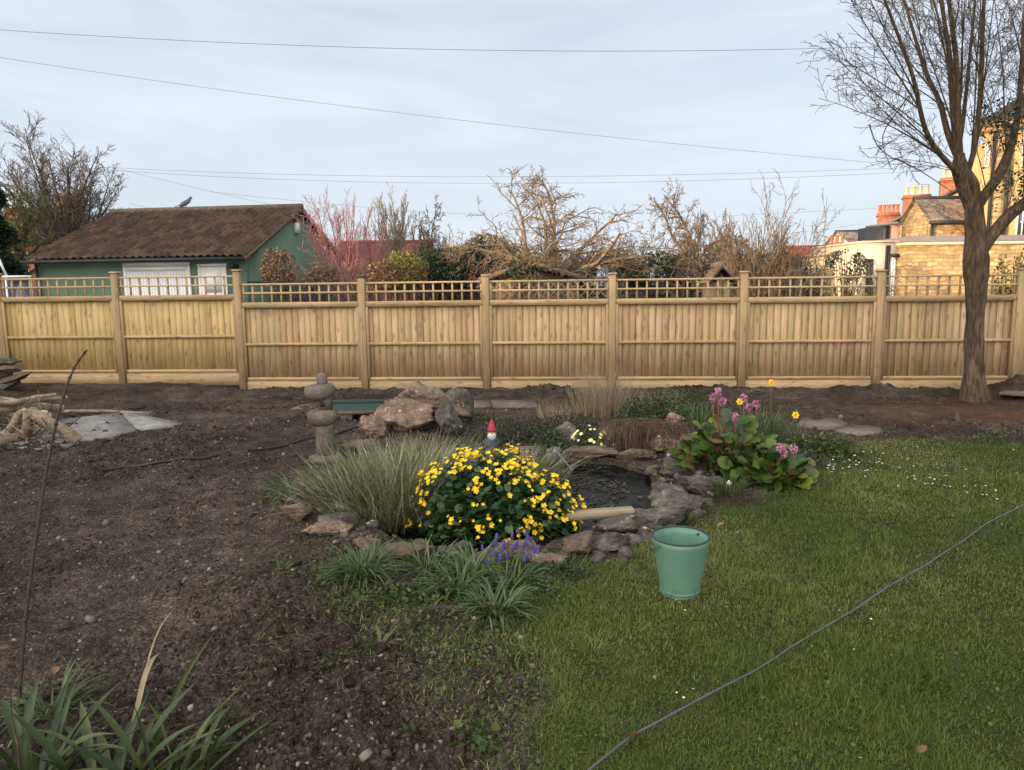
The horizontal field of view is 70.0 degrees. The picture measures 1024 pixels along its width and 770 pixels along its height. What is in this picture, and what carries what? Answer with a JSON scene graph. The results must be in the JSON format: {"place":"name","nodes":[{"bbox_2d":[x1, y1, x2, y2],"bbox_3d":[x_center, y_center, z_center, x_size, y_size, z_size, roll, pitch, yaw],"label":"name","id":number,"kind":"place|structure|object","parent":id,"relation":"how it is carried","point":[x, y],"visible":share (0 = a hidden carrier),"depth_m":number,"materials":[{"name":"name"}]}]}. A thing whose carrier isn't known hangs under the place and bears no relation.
{"place":"outdoors","nodes":[
{"label":"outdoors","id":0,"kind":"place"},
{"bbox_2d":[0,285,1023,769],"bbox_3d":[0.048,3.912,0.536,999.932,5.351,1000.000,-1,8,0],"label":"ground","id":1,"kind":"structure","parent":0,"point":[852,401],"depth_m":3.79,"materials":[{"name":"soil"}]},
{"bbox_2d":[0,186,32,296],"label":"conifer","id":2,"kind":"object","parent":1,"relation":"on","point":[10,263],"visible":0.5,"depth_m":19.72,"materials":[{"name":"green plant"}]},
{"bbox_2d":[0,259,32,296],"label":"white frame","id":3,"kind":"object","parent":1,"relation":"on","point":[26,291],"visible":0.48,"depth_m":16.84,"materials":[{"name":"paint"}]},
{"bbox_2d":[0,390,74,455],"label":"twig litter","id":4,"kind":"object","parent":1,"relation":"on","point":[34,429],"visible":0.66,"depth_m":7.37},
{"bbox_2d":[0,180,87,276],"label":"willow tree","id":5,"kind":"object","parent":1,"relation":"on","point":[27,231],"visible":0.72,"depth_m":25.29,"materials":[{"name":"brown plant"}]},
{"bbox_2d":[16,349,87,706],"bbox_3d":[-1.786,0.566,2.850,0.039,1.386,0.373,6,10,39],"label":"sapling","id":6,"kind":"object","parent":1,"relation":"on","point":[25,618],"visible":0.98,"depth_m":2.80,"materials":[{"name":"brown plant"}]},
{"bbox_2d":[27,407,82,443],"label":"cut branch","id":7,"kind":"object","parent":1,"relation":"on","point":[68,433],"visible":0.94,"depth_m":7.44,"materials":[{"name":"brown plant"}]},
{"bbox_2d":[0,654,113,747],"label":"iris clump","id":8,"kind":"object","parent":1,"relation":"on","point":[42,702],"visible":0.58,"depth_m":2.82,"materials":[{"name":"green plant"}]},
{"bbox_2d":[0,110,126,253],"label":"bare tree","id":9,"kind":"object","parent":1,"relation":"on","point":[68,206],"visible":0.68,"depth_m":28.60,"materials":[{"name":"brown plant"}]},
{"bbox_2d":[0,673,147,769],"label":"iris clump","id":10,"kind":"object","parent":1,"relation":"on","point":[29,761],"visible":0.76,"depth_m":2.47,"materials":[{"name":"green plant"}]},
{"bbox_2d":[61,413,135,441],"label":"paving slab","id":11,"kind":"structure","parent":1,"relation":"on","point":[118,425],"depth_m":8.40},
{"bbox_2d":[6,681,226,769],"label":"iris clump","id":12,"kind":"object","parent":1,"relation":"on","point":[58,762],"visible":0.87,"depth_m":2.37,"materials":[{"name":"green plant"}]},
{"bbox_2d":[120,411,181,430],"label":"paving slab","id":13,"kind":"structure","parent":1,"relation":"on","point":[142,421],"depth_m":8.66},
{"bbox_2d":[71,696,274,769],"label":"iris clump","id":14,"kind":"object","parent":1,"relation":"on","point":[198,764],"visible":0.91,"depth_m":2.39,"materials":[{"name":"green plant"}]},
{"bbox_2d":[19,203,342,302],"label":"green outbuilding","id":15,"kind":"structure","parent":1,"relation":"on","point":[185,241],"depth_m":19.37,"materials":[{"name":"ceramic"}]},
{"bbox_2d":[122,262,191,295],"bbox_3d":[-9.105,-1.958,18.899,1.851,2.370,0.053,0,8,8],"label":"garage door","id":16,"kind":"structure","parent":15,"relation":"in","point":[169,268],"depth_m":18.79,"materials":[{"name":"white paint"}]},
{"bbox_2d":[196,263,227,294],"bbox_3d":[-7.596,-1.923,18.694,0.801,2.320,0.053,0,8,8],"label":"window","id":17,"kind":"structure","parent":15,"relation":"in","point":[203,269],"depth_m":18.57,"materials":[{"name":"white paint"}]},
{"bbox_2d":[258,245,298,301],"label":"bush","id":18,"kind":"object","parent":1,"relation":"on","point":[265,274],"visible":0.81,"depth_m":17.67,"materials":[{"name":"brown plant"}]},
{"bbox_2d":[263,244,340,301],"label":"twiggy shrub","id":19,"kind":"object","parent":1,"relation":"on","point":[303,295],"visible":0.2,"depth_m":17.26,"materials":[{"name":"brown plant"}]},
{"bbox_2d":[302,265,340,301],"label":"bush","id":20,"kind":"object","parent":1,"relation":"on","point":[332,272],"visible":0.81,"depth_m":17.55,"materials":[{"name":"brown plant"}]},
{"bbox_2d":[304,373,341,463],"bbox_3d":[-1.729,0.293,6.713,0.326,0.817,0.302,-1,8,0],"label":"stone lantern","id":21,"kind":"object","parent":1,"relation":"on","point":[322,418],"visible":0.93,"depth_m":6.64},
{"bbox_2d":[301,520,352,535],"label":"rock","id":22,"kind":"object","parent":1,"relation":"on","point":[327,527],"visible":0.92,"depth_m":4.53,"materials":[{"name":"beige stone"}]},
{"bbox_2d":[292,185,376,301],"bbox_3d":[-4.745,-3.181,19.637,2.065,4.492,2.472,4,9,31],"label":"red twigged maple","id":23,"kind":"object","parent":1,"relation":"on","point":[340,243],"visible":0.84,"depth_m":19.59,"materials":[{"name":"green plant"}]},
{"bbox_2d":[338,415,354,419],"bbox_3d":[-2.029,0.356,8.865,0.240,0.090,0.290,-1,8,0],"label":"concrete block","id":24,"kind":"object","parent":1,"relation":"on","point":[350,417],"depth_m":8.72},
{"bbox_2d":[333,398,392,414],"bbox_3d":[-1.800,0.262,8.993,1.000,0.089,0.645,-1,8,-3],"label":"green board cover","id":25,"kind":"object","parent":24,"relation":"on","point":[352,406],"visible":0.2,"depth_m":8.94,"materials":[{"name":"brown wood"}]},
{"bbox_2d":[327,243,386,300],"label":"twiggy shrub","id":26,"kind":"object","parent":1,"relation":"on","point":[352,296],"visible":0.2,"depth_m":17.87,"materials":[{"name":"brown plant"}]},
{"bbox_2d":[310,533,412,590],"bbox_3d":[-0.783,0.971,3.982,0.551,0.228,0.570,-1,8,0],"label":"leaf clump","id":27,"kind":"object","parent":1,"relation":"on","point":[369,564],"visible":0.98,"depth_m":3.96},
{"bbox_2d":[351,207,386,300],"bbox_3d":[-3.877,-2.934,20.243,1.007,3.813,0.723,-1,8,0],"label":"red twigged maple","id":28,"kind":"object","parent":1,"relation":"on","point":[370,258],"visible":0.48,"depth_m":20.12,"materials":[{"name":"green plant"}]},
{"bbox_2d":[358,414,387,436],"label":"boulder","id":29,"kind":"object","parent":1,"relation":"on","point":[370,424],"visible":0.9,"depth_m":7.73,"materials":[{"name":"beige stone"}]},
{"bbox_2d":[256,426,494,534],"bbox_3d":[-0.852,0.650,5.209,1.939,0.679,1.808,-1,8,0],"label":"sedge","id":30,"kind":"object","parent":1,"relation":"on","point":[387,501],"visible":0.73,"depth_m":5.03,"materials":[{"name":"plant"}]},
{"bbox_2d":[364,259,403,300],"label":"evergreen shrub","id":31,"kind":"object","parent":1,"relation":"on","point":[381,268],"visible":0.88,"depth_m":16.65,"materials":[{"name":"brown plant"}]},
{"bbox_2d":[0,439,772,769],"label":"dead roots","id":32,"kind":"object","parent":1,"relation":"on","point":[230,611],"visible":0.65,"depth_m":3.47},
{"bbox_2d":[208,535,566,727],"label":"creeping weeds","id":33,"kind":"object","parent":1,"relation":"on","point":[499,680],"visible":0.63,"depth_m":3.32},
{"bbox_2d":[342,239,435,300],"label":"red roofed shed","id":34,"kind":"structure","parent":1,"relation":"on","point":[409,248],"depth_m":27.92,"materials":[{"name":"brick"}]},
{"bbox_2d":[368,182,414,300],"bbox_3d":[-3.529,-3.599,21.700,1.456,4.732,0.908,-1,8,0],"label":"birch tree","id":35,"kind":"object","parent":1,"relation":"on","point":[399,235],"visible":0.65,"depth_m":21.48,"materials":[{"name":"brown plant"}]},
{"bbox_2d":[347,580,455,604],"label":"ground cover","id":36,"kind":"object","parent":1,"relation":"on","point":[397,592],"visible":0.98,"depth_m":3.70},
{"bbox_2d":[374,398,433,431],"bbox_3d":[-1.222,0.341,8.161,0.787,0.374,0.459,4,9,28],"label":"boulder","id":37,"kind":"object","parent":1,"relation":"on","point":[397,413],"visible":0.91,"depth_m":8.06,"materials":[{"name":"beige stone"}]},
{"bbox_2d":[392,379,471,416],"bbox_3d":[-0.931,0.154,8.415,0.993,0.409,0.447,5,7,-7],"label":"boulder","id":38,"kind":"object","parent":37,"relation":"on","point":[417,389],"visible":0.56,"depth_m":8.28,"materials":[{"name":"beige stone"}]},
{"bbox_2d":[379,250,429,300],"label":"evergreen shrub","id":39,"kind":"object","parent":1,"relation":"on","point":[407,257],"visible":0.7,"depth_m":17.14,"materials":[{"name":"green plant"}]},
{"bbox_2d":[376,541,437,558],"bbox_3d":[-0.629,0.973,4.346,0.311,0.092,0.288,-8,10,-42],"label":"rock","id":40,"kind":"object","parent":1,"relation":"on","point":[421,548],"visible":0.52,"depth_m":4.27,"materials":[{"name":"brown stone"}]},
{"bbox_2d":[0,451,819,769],"bbox_3d":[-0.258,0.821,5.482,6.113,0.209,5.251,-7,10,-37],"label":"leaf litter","id":41,"kind":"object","parent":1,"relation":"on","point":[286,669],"visible":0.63,"depth_m":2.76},
{"bbox_2d":[328,421,498,479],"bbox_3d":[-0.769,0.591,6.033,1.696,0.570,1.475,-1,8,0],"label":"sedge","id":42,"kind":"object","parent":1,"relation":"on","point":[421,447],"visible":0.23,"depth_m":6.23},
{"bbox_2d":[398,195,451,300],"bbox_3d":[-2.227,-3.029,19.759,1.383,4.095,1.270,6,11,42],"label":"hawthorn tree","id":43,"kind":"object","parent":1,"relation":"on","point":[424,241],"visible":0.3,"depth_m":19.57,"materials":[{"name":"brown plant"}]},
{"bbox_2d":[398,248,455,300],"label":"evergreen shrub","id":44,"kind":"object","parent":1,"relation":"on","point":[423,255],"visible":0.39,"depth_m":18.07,"materials":[{"name":"green plant"}]},
{"bbox_2d":[383,532,471,582],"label":"leaf clump","id":45,"kind":"object","parent":1,"relation":"on","point":[417,560],"visible":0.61,"depth_m":4.17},
{"bbox_2d":[273,545,588,769],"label":"sparse grass","id":46,"kind":"structure","parent":1,"relation":"on","point":[465,672],"depth_m":3.07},
{"bbox_2d":[435,397,464,434],"bbox_3d":[-0.671,0.384,7.779,0.246,0.468,0.440,-35,27,-21],"label":"boulder","id":47,"kind":"object","parent":1,"relation":"on","point":[445,412],"visible":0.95,"depth_m":7.67,"materials":[{"name":"grey stone"}]},
{"bbox_2d":[423,245,486,299],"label":"evergreen shrub","id":48,"kind":"object","parent":1,"relation":"on","point":[445,277],"visible":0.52,"depth_m":18.03,"materials":[{"name":"green plant"}]},
{"bbox_2d":[406,552,510,608],"bbox_3d":[-0.275,1.040,3.851,0.556,0.198,0.586,-1,8,0],"label":"leaf clump","id":49,"kind":"object","parent":1,"relation":"on","point":[460,581],"visible":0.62,"depth_m":3.86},
{"bbox_2d":[445,387,473,421],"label":"boulder","id":50,"kind":"object","parent":1,"relation":"on","point":[461,397],"visible":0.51,"depth_m":8.52,"materials":[{"name":"grey stone"}]},
{"bbox_2d":[420,533,521,593],"bbox_3d":[-0.229,0.997,4.041,0.574,0.258,0.584,2,8,21],"label":"leaf clump","id":51,"kind":"object","parent":1,"relation":"on","point":[477,565],"visible":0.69,"depth_m":4.07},
{"bbox_2d":[447,717,504,754],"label":"weed seedling","id":52,"kind":"object","parent":1,"relation":"on","point":[458,724],"visible":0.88,"depth_m":2.52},
{"bbox_2d":[455,233,513,299],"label":"evergreen shrub","id":53,"kind":"object","parent":1,"relation":"on","point":[481,240],"visible":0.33,"depth_m":18.30,"materials":[{"name":"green plant"}]},
{"bbox_2d":[405,443,586,545],"bbox_3d":[-0.102,0.721,4.972,1.229,0.627,0.934,-1,8,0],"label":"marsh marigold","id":54,"kind":"object","parent":1,"relation":"on","point":[506,489],"visible":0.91,"depth_m":4.78,"materials":[{"name":"yellow plant"}]},
{"bbox_2d":[449,574,546,634],"bbox_3d":[-0.090,1.051,3.561,0.506,0.219,0.532,-8,11,-44],"label":"leaf clump","id":55,"kind":"object","parent":1,"relation":"on","point":[491,596],"visible":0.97,"depth_m":3.57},
{"bbox_2d":[285,442,732,580],"bbox_3d":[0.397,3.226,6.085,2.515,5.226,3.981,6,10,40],"label":"stone rubble","id":56,"kind":"object","parent":1,"relation":"on","point":[625,553],"visible":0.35,"depth_m":4.63,"materials":[{"name":"grey stone"}]},
{"bbox_2d":[481,529,539,580],"bbox_3d":[-0.006,0.954,4.082,0.327,0.220,0.295,-1,8,0],"label":"grape hyacinth","id":57,"kind":"object","parent":1,"relation":"on","point":[513,548],"visible":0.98,"depth_m":4.08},
{"bbox_2d":[468,415,553,445],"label":"ground cover","id":58,"kind":"object","parent":1,"relation":"on","point":[522,435],"visible":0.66,"depth_m":7.51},
{"bbox_2d":[0,406,1022,769],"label":"pebbles","id":59,"kind":"object","parent":1,"relation":"on","point":[366,754],"visible":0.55,"depth_m":3.48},
{"bbox_2d":[0,268,1023,389],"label":"garden fence","id":60,"kind":"object","parent":1,"relation":"on","point":[744,339],"visible":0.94,"depth_m":11.21,"materials":[{"name":"brown wood"}]},
{"bbox_2d":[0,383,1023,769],"bbox_3d":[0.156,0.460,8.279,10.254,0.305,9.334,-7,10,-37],"label":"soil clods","id":61,"kind":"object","parent":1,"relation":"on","point":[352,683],"visible":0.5,"depth_m":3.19,"materials":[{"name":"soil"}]},
{"bbox_2d":[476,553,553,596],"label":"leaf clump","id":62,"kind":"object","parent":1,"relation":"on","point":[525,573],"visible":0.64,"depth_m":3.95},
{"bbox_2d":[461,437,599,484],"bbox_3d":[0.015,0.638,6.087,1.609,0.495,1.250,-1,8,0],"label":"sedge","id":63,"kind":"object","parent":1,"relation":"on","point":[556,466],"visible":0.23,"depth_m":6.16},
{"bbox_2d":[478,259,588,299],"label":"garden shed","id":64,"kind":"structure","parent":1,"relation":"on","point":[547,276],"depth_m":15.06,"materials":[{"name":"brown wood"}]},
{"bbox_2d":[527,427,574,449],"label":"ground cover","id":65,"kind":"object","parent":1,"relation":"on","point":[566,438],"visible":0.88,"depth_m":7.07,"materials":[{"name":"green plant"}]},
{"bbox_2d":[436,164,667,299],"bbox_3d":[1.039,-2.856,17.243,5.917,4.408,6.522,-4,9,-24],"label":"apple tree","id":66,"kind":"object","parent":1,"relation":"on","point":[583,267],"visible":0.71,"depth_m":16.09,"materials":[{"name":"brown plant"}]},
{"bbox_2d":[526,559,591,582],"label":"ground cover","id":67,"kind":"object","parent":1,"relation":"on","point":[543,571],"visible":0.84,"depth_m":4.04,"materials":[{"name":"green plant"}]},
{"bbox_2d":[527,411,598,439],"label":"ground cover","id":68,"kind":"object","parent":1,"relation":"on","point":[550,419],"visible":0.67,"depth_m":7.76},
{"bbox_2d":[561,530,594,553],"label":"rock","id":69,"kind":"object","parent":1,"relation":"on","point":[581,542],"visible":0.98,"depth_m":4.31,"materials":[{"name":"brown stone"}]},
{"bbox_2d":[566,445,620,458],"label":"rock","id":70,"kind":"object","parent":1,"relation":"on","point":[602,451],"visible":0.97,"depth_m":6.69,"materials":[{"name":"brown stone"}]},
{"bbox_2d":[564,506,634,520],"bbox_3d":[0.580,0.856,4.882,0.470,0.045,0.090,-3,8,-5],"label":"timber offcut","id":71,"kind":"object","parent":1,"relation":"on","point":[593,513],"visible":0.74,"depth_m":4.84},
{"bbox_2d":[558,359,654,418],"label":"dry reeds","id":72,"kind":"object","parent":1,"relation":"on","point":[614,402],"visible":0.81,"depth_m":9.01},
{"bbox_2d":[592,532,628,552],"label":"rock","id":73,"kind":"object","parent":1,"relation":"on","point":[605,542],"visible":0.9,"depth_m":4.39,"materials":[{"name":"grey stone"}]},
{"bbox_2d":[596,514,655,531],"bbox_3d":[0.737,0.900,4.747,0.403,0.114,0.258,-2,8,-11],"label":"rock","id":74,"kind":"object","parent":1,"relation":"on","point":[626,523],"visible":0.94,"depth_m":4.68,"materials":[{"name":"grey stone"}]},
{"bbox_2d":[578,416,695,453],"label":"dead fern","id":75,"kind":"object","parent":1,"relation":"on","point":[641,431],"visible":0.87,"depth_m":7.04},
{"bbox_2d":[613,391,691,426],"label":"ground cover","id":76,"kind":"object","parent":1,"relation":"on","point":[648,410],"visible":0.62,"depth_m":8.30,"materials":[{"name":"green plant"}]},
{"bbox_2d":[614,250,691,297],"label":"evergreen shrub","id":77,"kind":"object","parent":1,"relation":"on","point":[643,283],"visible":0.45,"depth_m":18.12,"materials":[{"name":"green plant"}]},
{"bbox_2d":[632,507,685,525],"bbox_3d":[0.970,0.878,4.854,0.361,0.129,0.287,-7,10,-40],"label":"rock","id":78,"kind":"object","parent":1,"relation":"on","point":[659,515],"visible":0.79,"depth_m":4.79,"materials":[{"name":"grey stone"}]},
{"bbox_2d":[650,488,701,513],"bbox_3d":[1.149,0.822,5.069,0.363,0.179,0.300,-5,9,-28],"label":"rock","id":79,"kind":"object","parent":1,"relation":"on","point":[684,500],"visible":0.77,"depth_m":5.02,"materials":[{"name":"grey stone"}]},
{"bbox_2d":[654,252,704,297],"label":"evergreen shrub","id":80,"kind":"object","parent":1,"relation":"on","point":[667,275],"visible":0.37,"depth_m":17.70,"materials":[{"name":"green plant"}]},
{"bbox_2d":[650,525,709,599],"bbox_3d":[0.861,0.920,3.759,0.304,0.318,0.302,-7,11,-35],"label":"bucket","id":81,"kind":"object","parent":1,"relation":"on","point":[680,553],"visible":1,"depth_m":3.67,"materials":[{"name":"green plastic"}]},
{"bbox_2d":[649,385,716,416],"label":"ground cover","id":82,"kind":"object","parent":1,"relation":"on","point":[690,398],"visible":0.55,"depth_m":8.91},
{"bbox_2d":[658,455,709,476],"bbox_3d":[1.460,0.671,6.154,0.470,0.151,0.250,-3,8,-18],"label":"rock","id":83,"kind":"object","parent":1,"relation":"on","point":[669,467],"visible":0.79,"depth_m":6.06,"materials":[{"name":"grey stone"}]},
{"bbox_2d":[645,177,738,297],"bbox_3d":[4.029,-2.617,16.652,2.210,4.003,1.741,-7,10,-39],"label":"apple tree","id":84,"kind":"object","parent":1,"relation":"on","point":[694,264],"visible":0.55,"depth_m":16.59,"materials":[{"name":"brown plant"}]},
{"bbox_2d":[675,475,716,493],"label":"rock","id":85,"kind":"object","parent":1,"relation":"on","point":[694,483],"visible":0.76,"depth_m":5.50,"materials":[{"name":"grey stone"}]},
{"bbox_2d":[699,261,737,297],"bbox_3d":[3.994,-1.121,14.120,0.722,2.491,0.650,-1,8,0],"label":"bird table roof","id":86,"kind":"object","parent":1,"relation":"on","point":[721,268],"visible":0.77,"depth_m":13.80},
{"bbox_2d":[668,387,790,474],"bbox_3d":[1.832,0.375,6.127,0.909,0.752,0.887,7,11,44],"label":"bergenia","id":87,"kind":"object","parent":1,"relation":"on","point":[702,446],"visible":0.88,"depth_m":6.07,"materials":[{"name":"green plant"}]},
{"bbox_2d":[702,470,756,497],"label":"grass tuft","id":88,"kind":"object","parent":1,"relation":"on","point":[730,487],"visible":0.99,"depth_m":5.36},
{"bbox_2d":[717,438,818,491],"bbox_3d":[2.049,0.621,5.822,0.709,0.341,0.644,5,9,34],"label":"bergenia","id":89,"kind":"object","parent":1,"relation":"on","point":[802,470],"visible":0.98,"depth_m":5.74,"materials":[{"name":"green plant"}]},
{"bbox_2d":[691,170,846,296],"bbox_3d":[5.507,-2.558,15.661,3.354,4.097,2.673,-1,8,0],"label":"arching shrub","id":90,"kind":"object","parent":1,"relation":"on","point":[729,259],"visible":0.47,"depth_m":15.62,"materials":[{"name":"brown plant"}]},
{"bbox_2d":[515,455,1023,769],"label":"lawn clover","id":91,"kind":"object","parent":1,"relation":"on","point":[792,747],"visible":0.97,"depth_m":2.94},
{"bbox_2d":[777,431,862,459],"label":"ground cover","id":92,"kind":"object","parent":1,"relation":"on","point":[803,443],"visible":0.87,"depth_m":6.70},
{"bbox_2d":[797,416,847,430],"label":"paving slab","id":93,"kind":"structure","parent":1,"relation":"on","point":[825,424],"depth_m":8.14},
{"bbox_2d":[824,247,868,295],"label":"evergreen shrub","id":94,"kind":"object","parent":1,"relation":"on","point":[832,262],"visible":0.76,"depth_m":19.59,"materials":[{"name":"green plant"}]},
{"bbox_2d":[812,240,899,295],"bbox_3d":[12.091,-3.413,26.098,1.183,3.185,4.200,-1,8,0],"label":"rendered extension","id":95,"kind":"object","parent":1,"relation":"on","point":[885,254],"visible":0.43,"depth_m":24.12,"materials":[{"name":"white paint"}]},
{"bbox_2d":[833,424,882,435],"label":"paving slab","id":96,"kind":"structure","parent":1,"relation":"on","point":[860,430],"depth_m":7.76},
{"bbox_2d":[827,249,911,295],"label":"twiggy shrub","id":97,"kind":"object","parent":1,"relation":"on","point":[869,292],"visible":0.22,"depth_m":18.73,"materials":[{"name":"brown plant"}]},
{"bbox_2d":[798,0,1023,402],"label":"pollard tree","id":98,"kind":"object","parent":1,"relation":"on","point":[979,240],"visible":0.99,"depth_m":9.20,"materials":[{"name":"brown plant"}]},
{"bbox_2d":[876,168,958,223],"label":"chimneys","id":99,"kind":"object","parent":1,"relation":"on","point":[883,215],"depth_m":36.89,"materials":[{"name":"brick"}]},
{"bbox_2d":[897,196,964,237],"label":"gabled stone annexe","id":100,"kind":"structure","parent":1,"relation":"on","point":[923,216],"depth_m":27.48,"materials":[{"name":"stone"}]},
{"bbox_2d":[858,222,898,240],"bbox_3d":[15.568,-5.743,30.529,1.383,1.915,2.200,-1,8,0],"label":"grey dormer","id":101,"kind":"object","parent":100,"relation":"attached to","point":[888,230],"visible":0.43,"depth_m":29.69,"materials":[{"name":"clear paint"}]},
{"bbox_2d":[858,225,888,240],"bbox_3d":[15.043,-5.679,30.552,0.330,1.795,1.970,-1,8,0],"label":"side window","id":102,"kind":"structure","parent":101,"relation":"in","point":[881,232],"depth_m":30.02,"materials":[{"name":"glass"}]},
{"bbox_2d":[875,235,1023,295],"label":"stone extension","id":103,"kind":"object","parent":1,"relation":"on","point":[932,255],"visible":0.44,"depth_m":23.72,"materials":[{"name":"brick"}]},
{"bbox_2d":[972,99,1023,234],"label":"tall stone house","id":104,"kind":"structure","parent":1,"relation":"on","point":[1015,226],"depth_m":25.30,"materials":[{"name":"yellow stone"}]},
{"bbox_2d":[989,248,1023,294],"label":"evergreen shrub","id":105,"kind":"object","parent":1,"relation":"on","point":[1006,290],"visible":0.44,"depth_m":13.32,"materials":[{"name":"green plant"}]},
{"bbox_2d":[0,0,1023,287],"label":"sky","id":106,"kind":"structure","parent":0,"point":[621,69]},
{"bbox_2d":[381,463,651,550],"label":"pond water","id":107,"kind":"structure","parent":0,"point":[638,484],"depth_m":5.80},
{"bbox_2d":[549,462,641,521],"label":"pond weed","id":108,"kind":"object","parent":107,"relation":"in","point":[611,503],"visible":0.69,"depth_m":5.82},
{"bbox_2d":[487,437,1023,769],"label":"lawn grass","id":109,"kind":"structure","parent":0,"point":[919,672],"depth_m":3.24,"materials":[{"name":"plant"}]},
{"bbox_2d":[587,504,1023,769],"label":"cable","id":110,"kind":"object","parent":109,"relation":"on","point":[702,697],"visible":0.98,"depth_m":3.07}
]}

